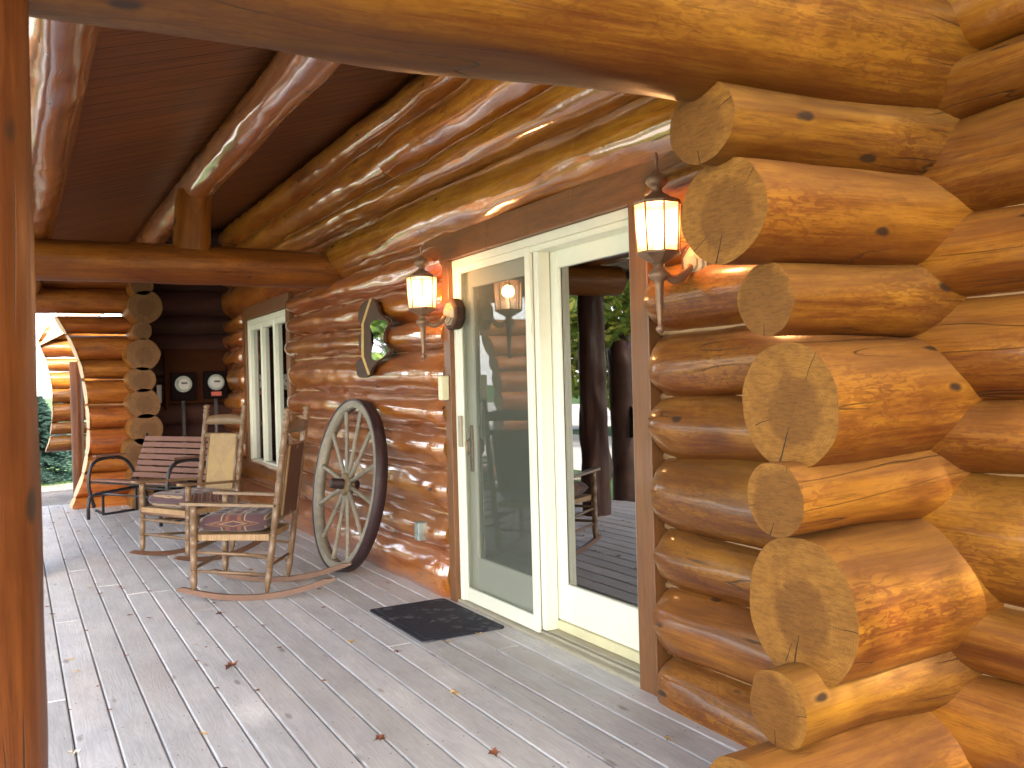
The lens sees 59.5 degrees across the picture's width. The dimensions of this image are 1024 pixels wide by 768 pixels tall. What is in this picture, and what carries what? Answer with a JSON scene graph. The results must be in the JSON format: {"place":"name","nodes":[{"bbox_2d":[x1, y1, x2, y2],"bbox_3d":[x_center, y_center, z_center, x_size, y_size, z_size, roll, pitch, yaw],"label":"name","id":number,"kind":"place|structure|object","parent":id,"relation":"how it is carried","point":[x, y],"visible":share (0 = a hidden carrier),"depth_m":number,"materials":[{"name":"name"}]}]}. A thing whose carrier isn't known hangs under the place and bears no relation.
{"place":"outdoors","nodes":[
{"label":"outdoors","id":0,"kind":"place"},
{"bbox_2d":[41,483,72,506],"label":"gravel yard","id":1,"kind":"structure","parent":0,"point":[60,494],"depth_m":14.11,"materials":[{"name":"grey gravel"}]},
{"bbox_2d":[69,362,84,494],"bbox_3d":[-6.154,0.726,12.703,0.177,2.080,0.174,-2,0,-29],"label":"porch post","id":2,"kind":"object","parent":1,"relation":"on","point":[77,420],"visible":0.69,"depth_m":12.63,"materials":[{"name":"brown wood"}]},
{"bbox_2d":[38,313,124,451],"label":"log wall","id":3,"kind":"structure","parent":1,"relation":"on","point":[53,342],"depth_m":12.95,"materials":[{"name":"brown wood"}]},
{"bbox_2d":[40,398,86,485],"bbox_3d":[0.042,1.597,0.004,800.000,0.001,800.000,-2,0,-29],"label":"ground","id":4,"kind":"structure","parent":0,"point":[49,401],"depth_m":17.19,"materials":[{"name":"green plant"}]},
{"bbox_2d":[0,0,47,767],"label":"porch post","id":5,"kind":"object","parent":4,"relation":"on","point":[23,715],"visible":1,"depth_m":1.44,"materials":[{"name":"brown wood"}]},
{"bbox_2d":[28,0,979,108],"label":"porch beam","id":6,"kind":"structure","parent":5,"relation":"on","point":[908,53],"depth_m":1.99,"materials":[{"name":"brown wood"}]},
{"bbox_2d":[37,396,72,484],"bbox_3d":[-8.680,1.064,16.275,2.667,1.763,2.666,-2,0,-29],"label":"spruce tree","id":7,"kind":"object","parent":4,"relation":"on","point":[59,459],"visible":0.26,"depth_m":16.09,"materials":[{"name":"green plant"}]},
{"bbox_2d":[43,561,77,766],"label":"deck floor frame","id":8,"kind":"object","parent":4,"relation":"on","point":[62,674],"depth_m":4.55,"materials":[{"name":"grey wood"}]},
{"bbox_2d":[36,228,232,509],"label":"arched log wall","id":9,"kind":"structure","parent":8,"relation":"on","point":[193,316],"depth_m":10.56,"materials":[{"name":"brown wood"}]},
{"bbox_2d":[120,282,162,509],"bbox_3d":[-4.388,0.137,10.561,0.455,2.776,0.770,-2,0,-29],"label":"log end stack","id":10,"kind":"object","parent":9,"relation":"attached to","point":[142,310],"visible":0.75,"depth_m":10.23,"materials":[{"name":"brown wood"}]},
{"bbox_2d":[156,385,161,402],"bbox_3d":[-4.223,0.120,10.715,0.060,0.220,0.040,-2,0,-29],"label":"switch box","id":11,"kind":"object","parent":10,"relation":"attached to","point":[159,391],"visible":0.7,"depth_m":10.70,"materials":[{"name":"grey metal"}]},
{"bbox_2d":[163,349,226,409],"bbox_3d":[-3.869,-0.057,10.965,0.730,0.735,0.080,-2,0,-29],"label":"meter board","id":12,"kind":"object","parent":9,"relation":"attached to","point":[198,362],"visible":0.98,"depth_m":10.93,"materials":[{"name":"brown wood"}]},
{"bbox_2d":[170,372,195,488],"bbox_3d":[-3.943,0.606,10.793,0.280,1.490,0.166,-2,0,-29],"label":"electric meter","id":13,"kind":"object","parent":12,"relation":"attached to","point":[182,387],"visible":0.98,"depth_m":10.78,"materials":[{"name":"grey metal"}]},
{"bbox_2d":[203,371,227,432],"bbox_3d":[-3.612,0.584,10.977,0.280,1.490,0.166,-2,0,-29],"label":"electric meter","id":14,"kind":"object","parent":12,"relation":"attached to","point":[215,385],"visible":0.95,"depth_m":10.95,"materials":[{"name":"grey metal"}]},
{"bbox_2d":[42,497,745,767],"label":"deck floor","id":15,"kind":"structure","parent":8,"relation":"on","point":[521,700],"depth_m":4.07,"materials":[{"name":"grey wood"}]},
{"bbox_2d":[67,749,80,755],"bbox_3d":[-1.623,1.362,3.320,0.047,0.015,0.056,-2,0,-4],"label":"fallen leaf","id":16,"kind":"object","parent":15,"relation":"on","point":[75,751],"visible":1,"depth_m":3.32,"materials":[{"name":"beige plant"}]},
{"bbox_2d":[86,433,209,526],"bbox_3d":[-3.718,0.965,9.333,1.314,0.855,0.802,-1,0,31],"label":"glider bench","id":17,"kind":"object","parent":15,"relation":"on","point":[188,460],"visible":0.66,"depth_m":9.52,"materials":[{"name":"brown wood"}]},
{"bbox_2d":[129,404,261,561],"bbox_3d":[-2.490,0.776,7.270,0.638,1.215,1.005,-1,0,33],"label":"rocking chair","id":18,"kind":"object","parent":15,"relation":"on","point":[223,470],"visible":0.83,"depth_m":7.29,"materials":[{"name":"brown wood"}]},
{"bbox_2d":[147,487,223,508],"bbox_3d":[-2.570,0.907,7.143,0.490,0.129,0.450,-1,0,33],"label":"seat cushion","id":19,"kind":"object","parent":18,"relation":"on","point":[171,498],"visible":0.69,"depth_m":7.01,"materials":[{"name":"fabric"}]},
{"bbox_2d":[224,660,237,669],"bbox_3d":[-1.358,1.346,4.301,0.092,0.023,0.080,-10,2,34],"label":"fallen leaf","id":20,"kind":"object","parent":15,"relation":"on","point":[229,664],"visible":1,"depth_m":4.30,"materials":[{"name":"brown plant"}]},
{"bbox_2d":[44,508,450,767],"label":"leaf litter","id":21,"kind":"object","parent":15,"relation":"on","point":[204,732],"visible":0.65,"depth_m":5.53,"materials":[{"name":"brown plant"}]},
{"bbox_2d":[176,405,351,600],"bbox_3d":[-1.620,0.757,5.918,1.005,1.215,0.638,-1,0,2],"label":"rocking chair","id":22,"kind":"object","parent":15,"relation":"on","point":[286,494],"visible":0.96,"depth_m":5.69,"materials":[{"name":"brown wood"}]},
{"bbox_2d":[198,507,283,531],"bbox_3d":[-1.769,0.889,5.924,0.450,0.129,0.490,-1,0,2],"label":"seat cushion","id":23,"kind":"object","parent":22,"relation":"on","point":[239,519],"visible":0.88,"depth_m":5.71,"materials":[{"name":"fabric"}]},
{"bbox_2d":[312,399,387,571],"bbox_3d":[-1.218,0.727,6.507,0.215,1.248,1.248,9,-5,-31],"label":"wagon wheel","id":24,"kind":"object","parent":15,"relation":"on","point":[346,484],"visible":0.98,"depth_m":6.46,"materials":[{"name":"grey wood"}]},
{"bbox_2d":[373,734,385,740],"bbox_3d":[-0.500,1.332,3.372,0.052,0.015,0.052,-2,0,-13],"label":"fallen leaf","id":25,"kind":"object","parent":15,"relation":"on","point":[380,737],"visible":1,"depth_m":3.38,"materials":[{"name":"brown plant"}]},
{"bbox_2d":[370,598,503,641],"bbox_3d":[-0.442,1.330,5.090,0.490,0.010,0.800,-2,0,-30],"label":"door mat","id":26,"kind":"object","parent":15,"relation":"on","point":[433,620],"depth_m":5.03,"materials":[{"name":"black rubber"}]},
{"bbox_2d":[449,689,459,694],"bbox_3d":[-0.246,1.323,3.845,0.047,0.017,0.053,-1,0,26],"label":"fallen leaf","id":27,"kind":"object","parent":15,"relation":"on","point":[454,691],"visible":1,"depth_m":3.85,"materials":[{"name":"yellow plant"}]},
{"bbox_2d":[488,747,499,756],"bbox_3d":[-0.060,1.317,3.217,0.045,0.018,0.061,-1,0,11],"label":"fallen leaf","id":28,"kind":"object","parent":15,"relation":"on","point":[494,751],"visible":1,"depth_m":3.21,"materials":[{"name":"brown plant"}]},
{"bbox_2d":[218,0,1023,767],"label":"log wall","id":29,"kind":"structure","parent":8,"relation":"on","point":[368,204],"depth_m":3.60,"materials":[{"name":"brown wood"}]},
{"bbox_2d":[242,292,297,490],"bbox_3d":[-2.563,0.110,9.543,0.155,1.980,2.020,-2,0,-29],"label":"casement window","id":30,"kind":"structure","parent":29,"relation":"attached to","point":[269,389],"depth_m":9.72,"materials":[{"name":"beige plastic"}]},
{"bbox_2d":[356,299,393,377],"bbox_3d":[-0.975,-0.328,6.367,0.056,0.561,0.706,-2,0,-29],"label":"hourglass mirror","id":31,"kind":"object","parent":29,"relation":"hanging from","point":[376,349],"visible":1,"depth_m":6.36,"materials":[{"name":"brown wood"}]},
{"bbox_2d":[414,521,426,540],"bbox_3d":[-0.563,0.938,5.737,0.117,0.116,0.070,-2,0,-29],"label":"outlet cover","id":32,"kind":"object","parent":29,"relation":"attached to","point":[419,526],"visible":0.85,"depth_m":5.69,"materials":[{"name":"grey metal"}]},
{"bbox_2d":[424,152,680,695],"bbox_3d":[0.141,0.204,4.684,0.142,2.255,2.540,-2,0,-29],"label":"door casing","id":33,"kind":"object","parent":29,"relation":"attached to","point":[616,191],"depth_m":3.85,"materials":[{"name":"brown wood"}]},
{"bbox_2d":[406,244,465,359],"bbox_3d":[-0.465,-0.489,5.371,0.323,0.690,0.200,-2,0,-29],"label":"wall lantern","id":34,"kind":"object","parent":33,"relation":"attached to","point":[453,317],"depth_m":5.34,"materials":[{"name":"brown metal"}]},
{"bbox_2d":[438,376,448,399],"bbox_3d":[-0.419,0.024,5.496,0.055,0.150,0.050,-2,0,-29],"label":"chime box","id":35,"kind":"object","parent":33,"relation":"attached to","point":[443,387],"visible":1,"depth_m":5.47,"materials":[{"name":"beige plastic"}]},
{"bbox_2d":[452,207,639,686],"bbox_3d":[0.192,0.285,4.731,0.238,2.110,1.835,-2,0,-29],"label":"sliding door","id":36,"kind":"structure","parent":33,"relation":"attached to","point":[545,435],"depth_m":4.66,"materials":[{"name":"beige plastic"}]},
{"bbox_2d":[464,254,542,625],"bbox_3d":[-0.035,0.302,5.094,0.037,1.974,0.910,-2,0,-29],"label":"door leaf","id":37,"kind":"structure","parent":36,"relation":"in","point":[494,296],"depth_m":5.14,"materials":[{"name":"beige plastic"}]},
{"bbox_2d":[549,232,638,650],"bbox_3d":[0.441,0.261,4.343,0.040,1.933,0.895,-2,0,-29],"label":"door leaf","id":38,"kind":"structure","parent":36,"relation":"in","point":[591,351],"depth_m":4.39,"materials":[{"name":"beige plastic"}]},
{"bbox_2d":[633,152,711,334],"bbox_3d":[0.622,-0.533,3.407,0.323,0.690,0.200,-2,0,-29],"label":"wall lantern","id":39,"kind":"object","parent":29,"relation":"attached to","point":[658,257],"depth_m":3.37,"materials":[{"name":"brown metal"}]},
{"bbox_2d":[670,81,1003,767],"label":"log corner","id":40,"kind":"object","parent":29,"relation":"attached to","point":[874,601],"visible":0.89,"depth_m":2.37,"materials":[{"name":"brown wood"}]},
{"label":"roof","id":41,"kind":"structure","parent":29,"relation":"on","visible":0},
{"bbox_2d":[53,27,418,242],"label":"ceiling","id":42,"kind":"structure","parent":41,"relation":"attached to","point":[157,108],"depth_m":5.67,"materials":[{"name":"brown wood"}]},
{"bbox_2d":[29,17,100,295],"bbox_3d":[-3.103,-1.155,5.812,0.319,0.314,11.250,-2,0,-29],"label":"roof purlin","id":43,"kind":"object","parent":42,"relation":"attached to","point":[61,54],"visible":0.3,"depth_m":3.33,"materials":[{"name":"brown wood"}]},
{"bbox_2d":[132,51,341,243],"bbox_3d":[-2.126,-1.532,6.358,0.266,0.265,11.250,-2,0,-29],"label":"roof purlin","id":44,"kind":"object","parent":42,"relation":"attached to","point":[281,89],"visible":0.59,"depth_m":5.12,"materials":[{"name":"brown wood"}]},
{"bbox_3d":[-3.609,0.430,6.435,0.342,2.470,0.350,-2,0,-29],"label":"porch post","id":45,"kind":"object","parent":4,"relation":"on","visible":0},
{"bbox_2d":[34,239,340,287],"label":"porch beam","id":46,"kind":"structure","parent":45,"relation":"on","point":[76,260],"depth_m":6.72,"materials":[{"name":"brown wood"}]},
{"bbox_2d":[172,188,211,250],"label":"support block","id":47,"kind":"structure","parent":46,"relation":"on","point":[192,224],"depth_m":6.76,"materials":[{"name":"brown wood"}]},
{"bbox_2d":[36,313,120,397],"label":"sky","id":48,"kind":"structure","parent":0,"point":[44,388],"materials":[{"name":"white"}]}
]}

